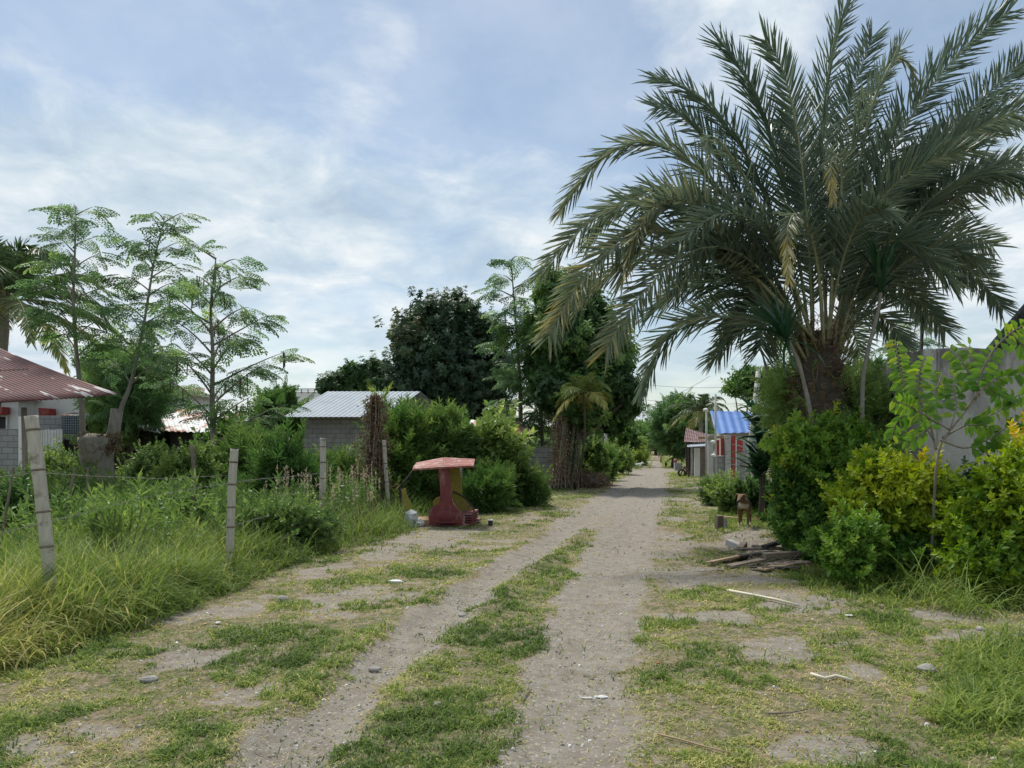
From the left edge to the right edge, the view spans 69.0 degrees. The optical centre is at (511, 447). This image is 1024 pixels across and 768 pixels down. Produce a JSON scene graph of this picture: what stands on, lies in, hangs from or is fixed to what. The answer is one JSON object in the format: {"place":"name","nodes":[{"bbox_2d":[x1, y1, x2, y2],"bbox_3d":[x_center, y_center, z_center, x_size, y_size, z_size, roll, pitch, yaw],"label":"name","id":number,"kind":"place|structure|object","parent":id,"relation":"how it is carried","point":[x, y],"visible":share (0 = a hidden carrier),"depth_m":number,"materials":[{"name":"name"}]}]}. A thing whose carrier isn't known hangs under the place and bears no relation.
{"place":"outdoors","nodes":[
{"label":"outdoors","id":0,"kind":"place"},
{"bbox_2d":[36,390,218,456],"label":"white house","id":1,"kind":"structure","parent":0,"point":[53,407],"depth_m":29.00,"materials":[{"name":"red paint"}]},
{"bbox_2d":[296,389,319,403],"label":"flat roofed building","id":2,"kind":"structure","parent":0,"point":[302,395],"depth_m":90.00,"materials":[{"name":"concrete"}]},
{"bbox_2d":[0,451,1023,767],"bbox_3d":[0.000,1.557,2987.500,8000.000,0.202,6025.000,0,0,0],"label":"ground","id":3,"kind":"structure","parent":0,"point":[606,587],"depth_m":5.68,"materials":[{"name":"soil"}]},
{"bbox_2d":[0,467,14,552],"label":"bamboo post","id":4,"kind":"object","parent":3,"relation":"on","point":[8,499],"visible":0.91,"depth_m":8.59,"materials":[{"name":"grey wood"}]},
{"bbox_2d":[0,417,28,481],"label":"block wall","id":5,"kind":"structure","parent":3,"relation":"on","point":[10,444],"depth_m":25.00,"materials":[{"name":"concrete"}]},
{"bbox_2d":[0,400,41,428],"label":"white house","id":6,"kind":"structure","parent":3,"relation":"on","point":[10,413],"depth_m":28.00,"materials":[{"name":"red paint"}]},
{"bbox_2d":[0,463,68,540],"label":"bush","id":7,"kind":"object","parent":3,"relation":"on","point":[15,496],"visible":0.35,"depth_m":10.37,"materials":[{"name":"green plant"}]},
{"bbox_2d":[24,415,57,596],"bbox_3d":[-4.215,0.667,6.700,0.328,1.917,0.125,0,0,0],"label":"bamboo post","id":8,"kind":"object","parent":3,"relation":"on","point":[39,477],"visible":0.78,"depth_m":6.66,"materials":[{"name":"grey wood"}]},
{"bbox_2d":[0,471,224,479],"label":"barbed wire","id":9,"kind":"object","parent":8,"relation":"attached to","point":[65,474],"visible":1,"depth_m":7.53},
{"bbox_2d":[1,483,227,532],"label":"barbed wire","id":10,"kind":"object","parent":8,"relation":"attached to","point":[108,506],"visible":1,"depth_m":7.43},
{"bbox_2d":[18,437,84,489],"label":"bush","id":11,"kind":"object","parent":3,"relation":"on","point":[52,456],"visible":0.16,"depth_m":18.75,"materials":[{"name":"green plant"}]},
{"bbox_2d":[39,416,63,453],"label":"block pier","id":12,"kind":"structure","parent":3,"relation":"on","point":[50,423],"depth_m":26.00,"materials":[{"name":"concrete"}]},
{"bbox_2d":[40,429,63,451],"bbox_3d":[-15.255,0.491,24.622,0.843,2.219,0.065,0,0,0],"label":"picket fence","id":13,"kind":"object","parent":3,"relation":"on","point":[49,434],"visible":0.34,"depth_m":24.59,"materials":[{"name":"white wood"}]},
{"bbox_2d":[0,348,120,485],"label":"rusty shed","id":14,"kind":"structure","parent":3,"relation":"on","point":[22,379],"depth_m":13.71,"materials":[{"name":"brown metal"}]},
{"bbox_2d":[0,236,130,406],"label":"coconut palm","id":15,"kind":"object","parent":3,"relation":"on","point":[10,260],"visible":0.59,"depth_m":27.80,"materials":[{"name":"green plant"}]},
{"bbox_2d":[33,480,102,530],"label":"bush","id":16,"kind":"object","parent":3,"relation":"on","point":[76,488],"visible":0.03,"depth_m":12.31,"materials":[{"name":"green plant"}]},
{"bbox_2d":[61,416,80,463],"bbox_3d":[-15.452,0.235,26.137,0.938,2.730,0.426,0,0,0],"label":"panel","id":17,"kind":"object","parent":3,"relation":"on","point":[70,424],"visible":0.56,"depth_m":26.30,"materials":[{"name":"metal"}]},
{"bbox_2d":[81,497,132,553],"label":"young plant","id":18,"kind":"object","parent":3,"relation":"on","point":[93,519],"visible":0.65,"depth_m":8.57,"materials":[{"name":"green plant"}]},
{"bbox_2d":[57,412,160,472],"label":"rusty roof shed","id":19,"kind":"structure","parent":3,"relation":"on","point":[144,440],"depth_m":26.28,"materials":[{"name":"brown metal"}]},
{"bbox_2d":[4,203,214,499],"bbox_3d":[-9.110,-2.034,17.027,4.412,7.280,2.750,0,0,0],"label":"drumstick tree","id":20,"kind":"object","parent":3,"relation":"on","point":[102,447],"visible":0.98,"depth_m":16.94,"materials":[{"name":"green plant"}]},
{"bbox_2d":[92,495,159,564],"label":"young plant","id":21,"kind":"object","parent":3,"relation":"on","point":[107,518],"visible":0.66,"depth_m":8.61,"materials":[{"name":"green plant"}]},
{"bbox_2d":[62,325,196,464],"bbox_3d":[-13.739,-1.518,26.125,5.944,6.250,3.954,0,0,31],"label":"tree","id":22,"kind":"object","parent":3,"relation":"on","point":[138,402],"visible":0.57,"depth_m":25.20,"materials":[{"name":"green plant"}]},
{"bbox_2d":[115,438,187,488],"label":"bush","id":23,"kind":"object","parent":3,"relation":"on","point":[138,462],"visible":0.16,"depth_m":18.26,"materials":[{"name":"green plant"}]},
{"bbox_2d":[115,475,222,535],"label":"bush","id":24,"kind":"object","parent":3,"relation":"on","point":[184,509],"visible":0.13,"depth_m":12.29,"materials":[{"name":"green plant"}]},
{"bbox_2d":[141,434,226,501],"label":"bush","id":25,"kind":"object","parent":3,"relation":"on","point":[176,464],"visible":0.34,"depth_m":16.20,"materials":[{"name":"green plant"}]},
{"bbox_2d":[190,446,196,507],"bbox_3d":[-5.343,0.796,12.500,0.122,1.650,0.080,0,0,0],"label":"bamboo post","id":26,"kind":"object","parent":3,"relation":"on","point":[192,455],"visible":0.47,"depth_m":12.47,"materials":[{"name":"grey wood"}]},
{"bbox_2d":[159,408,245,491],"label":"rusty roof shed","id":27,"kind":"structure","parent":3,"relation":"on","point":[175,429],"depth_m":26.98,"materials":[{"name":"white metal"}]},
{"bbox_2d":[0,458,427,561],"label":"weeds","id":28,"kind":"object","parent":3,"relation":"on","point":[216,495],"visible":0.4,"depth_m":11.46,"materials":[{"name":"green plant"}]},
{"bbox_2d":[0,490,439,676],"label":"tall grass","id":29,"kind":"structure","parent":3,"relation":"on","point":[96,588],"depth_m":7.42,"materials":[{"name":"plant"}]},
{"bbox_2d":[135,239,314,451],"bbox_3d":[-8.634,-2.209,22.078,5.224,7.618,4.104,0,0,0],"label":"drumstick tree","id":30,"kind":"object","parent":3,"relation":"on","point":[239,384],"visible":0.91,"depth_m":22.00,"materials":[{"name":"green plant"}]},
{"bbox_2d":[188,403,267,479],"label":"bush","id":31,"kind":"object","parent":3,"relation":"on","point":[220,432],"visible":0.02,"depth_m":25.48,"materials":[{"name":"green plant"}]},
{"bbox_2d":[225,449,238,570],"bbox_3d":[-3.499,0.818,9.300,0.165,1.607,0.114,0,0,0],"label":"bamboo post","id":32,"kind":"object","parent":3,"relation":"on","point":[231,501],"visible":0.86,"depth_m":9.26,"materials":[{"name":"grey wood"}]},
{"bbox_2d":[195,412,314,485],"bbox_3d":[-5.957,0.707,17.937,3.458,3.184,2.704,0,0,-29],"label":"bush","id":33,"kind":"object","parent":3,"relation":"on","point":[239,438],"visible":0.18,"depth_m":17.55,"materials":[{"name":"green plant"}]},
{"bbox_2d":[245,374,315,451],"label":"bush","id":34,"kind":"object","parent":3,"relation":"on","point":[277,396],"visible":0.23,"depth_m":33.27,"materials":[{"name":"green plant"}]},
{"bbox_2d":[220,409,344,503],"bbox_3d":[-4.573,0.573,14.848,2.393,2.769,2.082,0,0,0],"label":"bush","id":35,"kind":"object","parent":3,"relation":"on","point":[294,459],"visible":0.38,"depth_m":14.66,"materials":[{"name":"green plant"}]},
{"bbox_2d":[218,488,352,551],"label":"bush","id":36,"kind":"object","parent":3,"relation":"on","point":[280,509],"visible":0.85,"depth_m":11.18,"materials":[{"name":"green plant"}]},
{"bbox_2d":[266,459,379,537],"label":"seed plumes","id":37,"kind":"object","parent":3,"relation":"on","point":[339,478],"visible":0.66,"depth_m":13.08,"materials":[{"name":"plant"}]},
{"bbox_2d":[319,438,326,509],"bbox_3d":[-3.446,0.723,13.500,0.165,1.799,0.125,0,0,0],"label":"bamboo post","id":38,"kind":"object","parent":3,"relation":"on","point":[322,446],"visible":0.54,"depth_m":13.45,"materials":[{"name":"grey wood"}]},
{"bbox_2d":[306,440,367,499],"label":"bush","id":39,"kind":"object","parent":3,"relation":"on","point":[344,458],"visible":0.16,"depth_m":18.26,"materials":[{"name":"green plant"}]},
{"bbox_2d":[314,347,391,394],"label":"tree","id":40,"kind":"object","parent":3,"relation":"on","point":[354,376],"visible":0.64,"depth_m":61.19,"materials":[{"name":"green plant"}]},
{"bbox_2d":[286,391,432,467],"bbox_3d":[-6.205,-0.466,33.498,3.875,4.133,7.364,0,0,25],"label":"block hut","id":41,"kind":"object","parent":3,"relation":"on","point":[332,417],"visible":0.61,"depth_m":31.70,"materials":[{"name":"metal"}]},
{"bbox_2d":[356,383,410,450],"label":"bush","id":42,"kind":"object","parent":3,"relation":"on","point":[385,394],"visible":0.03,"depth_m":21.90,"materials":[{"name":"green plant"}]},
{"bbox_2d":[382,440,390,510],"bbox_3d":[-2.858,0.724,17.000,0.212,1.798,0.103,0,0,0],"label":"bamboo post","id":43,"kind":"object","parent":3,"relation":"on","point":[385,463],"visible":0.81,"depth_m":16.96,"materials":[{"name":"grey wood"}]},
{"bbox_2d":[350,393,409,507],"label":"dry vine","id":44,"kind":"object","parent":43,"relation":"attached to","point":[374,415],"visible":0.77,"depth_m":17.39,"materials":[{"name":"brown plant"}]},
{"bbox_2d":[354,392,441,507],"bbox_3d":[-2.925,0.164,19.415,2.518,3.392,2.678,0,0,0],"label":"bush","id":45,"kind":"object","parent":3,"relation":"on","point":[409,450],"visible":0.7,"depth_m":19.03,"materials":[{"name":"green plant"}]},
{"bbox_2d":[404,509,418,526],"bbox_3d":[-2.027,1.511,15.008,0.266,0.540,0.249,0,0,42],"label":"foil bag","id":46,"kind":"object","parent":3,"relation":"on","point":[411,515],"visible":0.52,"depth_m":14.95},
{"bbox_2d":[398,457,480,524],"bbox_3d":[-1.495,0.898,15.570,1.680,1.370,1.159,0,0,0],"label":"sidecar wreck","id":47,"kind":"object","parent":3,"relation":"on","point":[452,505],"visible":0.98,"depth_m":15.15,"materials":[{"name":"red paint"}]},
{"bbox_2d":[396,396,487,500],"bbox_3d":[-1.955,0.313,19.944,2.766,3.524,2.823,0,0,28],"label":"bush","id":48,"kind":"object","parent":3,"relation":"on","point":[452,424],"visible":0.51,"depth_m":19.47,"materials":[{"name":"green plant"}]},
{"bbox_2d":[372,286,516,420],"bbox_3d":[-3.378,-3.617,39.739,7.948,10.507,6.861,0,0,0],"label":"tree","id":49,"kind":"object","parent":3,"relation":"on","point":[433,348],"visible":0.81,"depth_m":38.26,"materials":[{"name":"green plant"}]},
{"bbox_2d":[460,408,501,476],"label":"bush","id":50,"kind":"object","parent":3,"relation":"on","point":[471,456],"visible":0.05,"depth_m":19.81,"materials":[{"name":"green plant"}]},
{"bbox_2d":[461,456,524,512],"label":"bush","id":51,"kind":"object","parent":3,"relation":"on","point":[484,490],"visible":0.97,"depth_m":18.15,"materials":[{"name":"green plant"}]},
{"bbox_2d":[467,397,541,505],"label":"bush","id":52,"kind":"object","parent":3,"relation":"on","point":[509,448],"visible":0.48,"depth_m":19.94,"materials":[{"name":"green plant"}]},
{"bbox_2d":[0,456,1023,767],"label":"lawn grass","id":53,"kind":"structure","parent":3,"relation":"on","point":[450,716],"depth_m":5.29,"materials":[{"name":"plant"}]},
{"bbox_2d":[0,501,1023,767],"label":"dry straw","id":54,"kind":"object","parent":3,"relation":"on","point":[500,675],"visible":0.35,"depth_m":4.95,"materials":[{"name":"beige plant"}]},
{"bbox_2d":[472,256,578,456],"bbox_3d":[0.644,-3.337,31.828,4.830,9.874,3.797,0,0,0],"label":"drumstick tree","id":55,"kind":"object","parent":3,"relation":"on","point":[498,281],"visible":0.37,"depth_m":31.88,"materials":[{"name":"green plant"}]},
{"bbox_2d":[508,454,554,506],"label":"bush","id":56,"kind":"object","parent":3,"relation":"on","point":[537,492],"visible":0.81,"depth_m":20.13,"materials":[{"name":"green plant"}]},
{"bbox_2d":[529,447,551,487],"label":"block wall","id":57,"kind":"structure","parent":3,"relation":"on","point":[541,455],"depth_m":29.50,"materials":[{"name":"concrete"}]},
{"bbox_2d":[492,311,590,446],"bbox_3d":[1.319,-1.988,31.181,4.288,7.176,3.936,0,0,0],"label":"drumstick tree","id":58,"kind":"object","parent":3,"relation":"on","point":[513,386],"visible":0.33,"depth_m":30.59,"materials":[{"name":"green plant"}]},
{"bbox_2d":[535,415,580,487],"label":"dry vine","id":59,"kind":"object","parent":3,"relation":"on","point":[560,466],"visible":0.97,"depth_m":27.88,"materials":[{"name":"brown plant"}]},
{"bbox_2d":[247,418,878,453],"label":"distant woods","id":60,"kind":"object","parent":3,"relation":"on","point":[642,423],"depth_m":155.00,"materials":[{"name":"green plant"}]},
{"bbox_2d":[511,262,648,486],"bbox_3d":[2.839,-2.975,29.882,5.724,9.325,5.568,0,0,0],"label":"tree","id":61,"kind":"object","parent":3,"relation":"on","point":[546,378],"visible":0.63,"depth_m":28.83,"materials":[{"name":"green plant"}]},
{"bbox_2d":[557,424,594,487],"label":"climbing vine","id":62,"kind":"object","parent":61,"relation":"attached to","point":[576,448],"visible":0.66,"depth_m":29.17,"materials":[{"name":"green plant"}]},
{"bbox_2d":[553,371,614,489],"bbox_3d":[2.645,-0.592,27.433,2.398,4.415,2.571,0,0,0],"label":"areca palm","id":63,"kind":"object","parent":3,"relation":"on","point":[578,385],"visible":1,"depth_m":27.14,"materials":[{"name":"green plant"}]},
{"bbox_2d":[555,467,613,488],"bbox_3d":[2.873,1.255,29.820,2.535,1.052,2.360,0,0,0],"label":"brush pile","id":64,"kind":"object","parent":3,"relation":"on","point":[592,482],"visible":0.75,"depth_m":29.37,"materials":[{"name":"brown plant"}]},
{"bbox_2d":[575,435,615,481],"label":"round bush","id":65,"kind":"object","parent":3,"relation":"on","point":[596,458],"visible":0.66,"depth_m":31.67,"materials":[{"name":"green plant"}]},
{"bbox_2d":[580,419,647,453],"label":"tree","id":66,"kind":"object","parent":3,"relation":"on","point":[631,434],"visible":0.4,"depth_m":61.46,"materials":[{"name":"green plant"}]},
{"bbox_2d":[603,439,625,480],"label":"bush","id":67,"kind":"object","parent":3,"relation":"on","point":[616,466],"visible":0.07,"depth_m":35.67,"materials":[{"name":"green plant"}]},
{"bbox_2d":[604,438,641,473],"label":"bush","id":68,"kind":"object","parent":3,"relation":"on","point":[628,465],"visible":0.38,"depth_m":43.63,"materials":[{"name":"green plant"}]},
{"bbox_2d":[631,443,651,465],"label":"bush","id":69,"kind":"object","parent":3,"relation":"on","point":[641,455],"visible":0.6,"depth_m":65.45,"materials":[{"name":"green plant"}]},
{"bbox_2d":[633,418,650,447],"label":"tree","id":70,"kind":"object","parent":3,"relation":"on","point":[641,429],"visible":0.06,"depth_m":94.04,"materials":[{"name":"green plant"}]},
{"bbox_2d":[638,387,713,466],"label":"tree","id":71,"kind":"object","parent":3,"relation":"on","point":[671,441],"visible":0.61,"depth_m":58.97,"materials":[{"name":"green plant"}]},
{"bbox_2d":[684,428,704,476],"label":"shack","id":72,"kind":"structure","parent":3,"relation":"on","point":[695,458],"depth_m":41.00,"materials":[{"name":"white wood"}]},
{"bbox_2d":[663,393,728,442],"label":"coconut palm","id":73,"kind":"object","parent":3,"relation":"on","point":[699,406],"visible":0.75,"depth_m":49.88,"materials":[{"name":"green plant"}]},
{"bbox_2d":[657,733,739,755],"bbox_3d":[0.993,1.591,3.995,0.462,0.019,0.016,0,0,36],"label":"stick","id":74,"kind":"object","parent":3,"relation":"on","point":[664,735],"visible":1,"depth_m":4.00,"materials":[{"name":"beige wood"}]},
{"bbox_2d":[703,408,707,478],"bbox_3d":[7.125,0.071,27.421,0.171,3.058,0.267,0,0,18],"label":"street pole","id":75,"kind":"object","parent":3,"relation":"on","point":[706,440],"visible":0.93,"depth_m":27.48,"materials":[{"name":"metal"}]},
{"bbox_2d":[691,469,732,505],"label":"bush","id":76,"kind":"object","parent":3,"relation":"on","point":[705,497],"visible":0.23,"depth_m":20.41,"materials":[{"name":"green plant"}]},
{"bbox_2d":[711,394,716,474],"bbox_3d":[7.304,-0.170,26.912,0.302,3.539,0.182,0,0,-36],"label":"street pole","id":77,"kind":"object","parent":3,"relation":"on","point":[714,442],"visible":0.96,"depth_m":26.98,"materials":[{"name":"concrete"}]},
{"bbox_2d":[698,434,755,481],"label":"house wall","id":78,"kind":"structure","parent":3,"relation":"on","point":[727,442],"depth_m":28.90,"materials":[{"name":"concrete"}]},
{"bbox_2d":[701,468,753,515],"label":"bush","id":79,"kind":"object","parent":3,"relation":"on","point":[724,500],"visible":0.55,"depth_m":17.40,"materials":[{"name":"green plant"}]},
{"bbox_2d":[710,411,757,480],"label":"blue roofed house","id":80,"kind":"structure","parent":3,"relation":"on","point":[730,423],"depth_m":34.50,"materials":[{"name":"metal"}]},
{"bbox_2d":[735,494,751,527],"bbox_3d":[4.296,1.159,13.804,0.247,0.638,1.054,0,0,23],"label":"dog","id":81,"kind":"object","parent":3,"relation":"on","point":[744,502],"visible":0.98,"depth_m":13.66},
{"bbox_2d":[717,359,775,411],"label":"tree","id":82,"kind":"object","parent":3,"relation":"on","point":[738,384],"visible":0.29,"depth_m":41.21,"materials":[{"name":"green plant"}]},
{"bbox_2d":[723,471,771,513],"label":"bush","id":83,"kind":"object","parent":3,"relation":"on","point":[752,492],"visible":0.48,"depth_m":17.04,"materials":[{"name":"green plant"}]},
{"bbox_2d":[734,394,768,514],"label":"broad strap plant","id":84,"kind":"object","parent":3,"relation":"on","point":[746,414],"visible":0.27,"depth_m":16.46,"materials":[{"name":"green plant"}]},
{"bbox_2d":[725,411,777,515],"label":"broad strap plant","id":85,"kind":"object","parent":3,"relation":"on","point":[758,468],"visible":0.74,"depth_m":16.17,"materials":[{"name":"green plant"}]},
{"bbox_2d":[692,541,811,571],"bbox_3d":[3.364,1.467,10.413,2.002,0.339,2.040,0,0,0],"label":"plank pile","id":86,"kind":"object","parent":3,"relation":"on","point":[781,564],"visible":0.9,"depth_m":10.31,"materials":[{"name":"beige wood"}]},
{"bbox_2d":[744,371,760,481],"bbox_3d":[7.393,-0.380,23.000,0.576,3.978,0.188,0,0,0],"label":"utility pole","id":87,"kind":"object","parent":3,"relation":"on","point":[758,374],"visible":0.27,"depth_m":22.94,"materials":[{"name":"concrete"}]},
{"bbox_2d":[736,415,773,514],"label":"broad strap plant","id":88,"kind":"object","parent":3,"relation":"on","point":[759,437],"visible":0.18,"depth_m":15.92,"materials":[{"name":"green plant"}]},
{"bbox_2d":[727,589,799,605],"bbox_3d":[2.622,1.566,7.798,0.046,0.045,0.857,0,0,-37],"label":"stick","id":89,"kind":"object","parent":3,"relation":"on","point":[751,594],"visible":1,"depth_m":7.79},
{"bbox_2d":[761,497,777,535],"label":"bush","id":90,"kind":"object","parent":3,"relation":"on","point":[774,527],"visible":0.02,"depth_m":12.63,"materials":[{"name":"green plant"}]},
{"bbox_2d":[521,0,1023,427],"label":"date palm","id":91,"kind":"object","parent":3,"relation":"on","point":[912,201],"visible":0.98,"depth_m":12.25,"materials":[{"name":"green plant"}]},
{"bbox_2d":[730,285,825,425],"bbox_3d":[4.021,-0.814,11.080,1.545,3.363,1.309,0,0,-18],"label":"dracaena","id":92,"kind":"object","parent":3,"relation":"on","point":[778,321],"visible":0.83,"depth_m":11.13,"materials":[{"name":"green plant"}]},
{"bbox_2d":[744,336,900,446],"bbox_3d":[5.410,-0.201,12.791,2.729,3.608,2.284,0,0,20],"label":"bush","id":93,"kind":"object","parent":3,"relation":"on","point":[878,399],"visible":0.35,"depth_m":12.35,"materials":[{"name":"green plant"}]},
{"bbox_2d":[749,399,913,561],"bbox_3d":[4.777,0.605,11.088,2.464,2.644,1.949,0,0,0],"label":"bush","id":94,"kind":"object","parent":3,"relation":"on","point":[805,454],"visible":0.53,"depth_m":10.72,"materials":[{"name":"green plant"}]},
{"bbox_2d":[810,672,852,680],"bbox_3d":[2.196,1.578,5.125,0.268,0.032,0.086,0,0,13],"label":"stick","id":95,"kind":"object","parent":3,"relation":"on","point":[830,676],"visible":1,"depth_m":5.12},
{"bbox_2d":[705,507,1023,736],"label":"verge grass","id":96,"kind":"structure","parent":3,"relation":"on","point":[976,702],"depth_m":5.89,"materials":[{"name":"plant"}]},
{"bbox_2d":[844,352,887,374],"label":"tree","id":97,"kind":"object","parent":3,"relation":"on","point":[879,360],"visible":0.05,"depth_m":74.35,"materials":[{"name":"green plant"}]},
{"bbox_2d":[793,497,956,587],"bbox_3d":[4.551,1.162,8.827,2.088,1.162,1.504,0,0,0],"label":"bush","id":98,"kind":"object","parent":3,"relation":"on","point":[837,547],"visible":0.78,"depth_m":8.54,"materials":[{"name":"green plant"}]},
{"bbox_2d":[824,226,937,424],"bbox_3d":[5.703,-1.281,11.675,1.948,4.355,1.389,0,0,-35],"label":"dracaena","id":99,"kind":"object","parent":3,"relation":"on","point":[880,273],"visible":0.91,"depth_m":11.57,"materials":[{"name":"green plant"}]},
{"bbox_2d":[815,439,972,540],"bbox_3d":[4.901,0.744,9.227,2.245,1.729,1.452,0,0,11],"label":"bush","id":100,"kind":"object","parent":3,"relation":"on","point":[892,487],"visible":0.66,"depth_m":8.92,"materials":[{"name":"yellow plant"}]},
{"bbox_2d":[887,323,948,357],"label":"drumstick tree","id":101,"kind":"object","parent":3,"relation":"on","point":[932,341],"visible":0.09,"depth_m":16.99,"materials":[{"name":"green plant"}]},
{"bbox_2d":[917,663,934,672],"bbox_3d":[2.951,1.577,5.313,0.114,0.075,0.106,0,0,36],"label":"stone","id":102,"kind":"object","parent":3,"relation":"on","point":[926,667],"visible":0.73,"depth_m":5.29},
{"bbox_2d":[880,347,1023,478],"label":"concrete building","id":103,"kind":"structure","parent":3,"relation":"on","point":[953,455],"depth_m":11.16,"materials":[{"name":"concrete"}]},
{"bbox_2d":[883,319,1023,582],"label":"young tree","id":104,"kind":"object","parent":3,"relation":"on","point":[910,407],"visible":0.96,"depth_m":8.59,"materials":[{"name":"green plant"}]},
{"bbox_2d":[907,411,1023,600],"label":"bush","id":105,"kind":"object","parent":3,"relation":"on","point":[981,524],"visible":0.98,"depth_m":7.76,"materials":[{"name":"green plant"}]},
{"bbox_2d":[958,453,993,479],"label":"bush","id":106,"kind":"object","parent":3,"relation":"on","point":[965,461],"visible":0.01,"depth_m":9.67,"materials":[{"name":"green plant"}]},
{"bbox_2d":[986,304,1023,349],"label":"dark roofed house","id":107,"kind":"structure","parent":3,"relation":"on","point":[1016,319],"depth_m":13.00,"materials":[{"name":"concrete"}]},
{"bbox_2d":[0,0,1023,425],"label":"sky","id":108,"kind":"structure","parent":0,"point":[362,152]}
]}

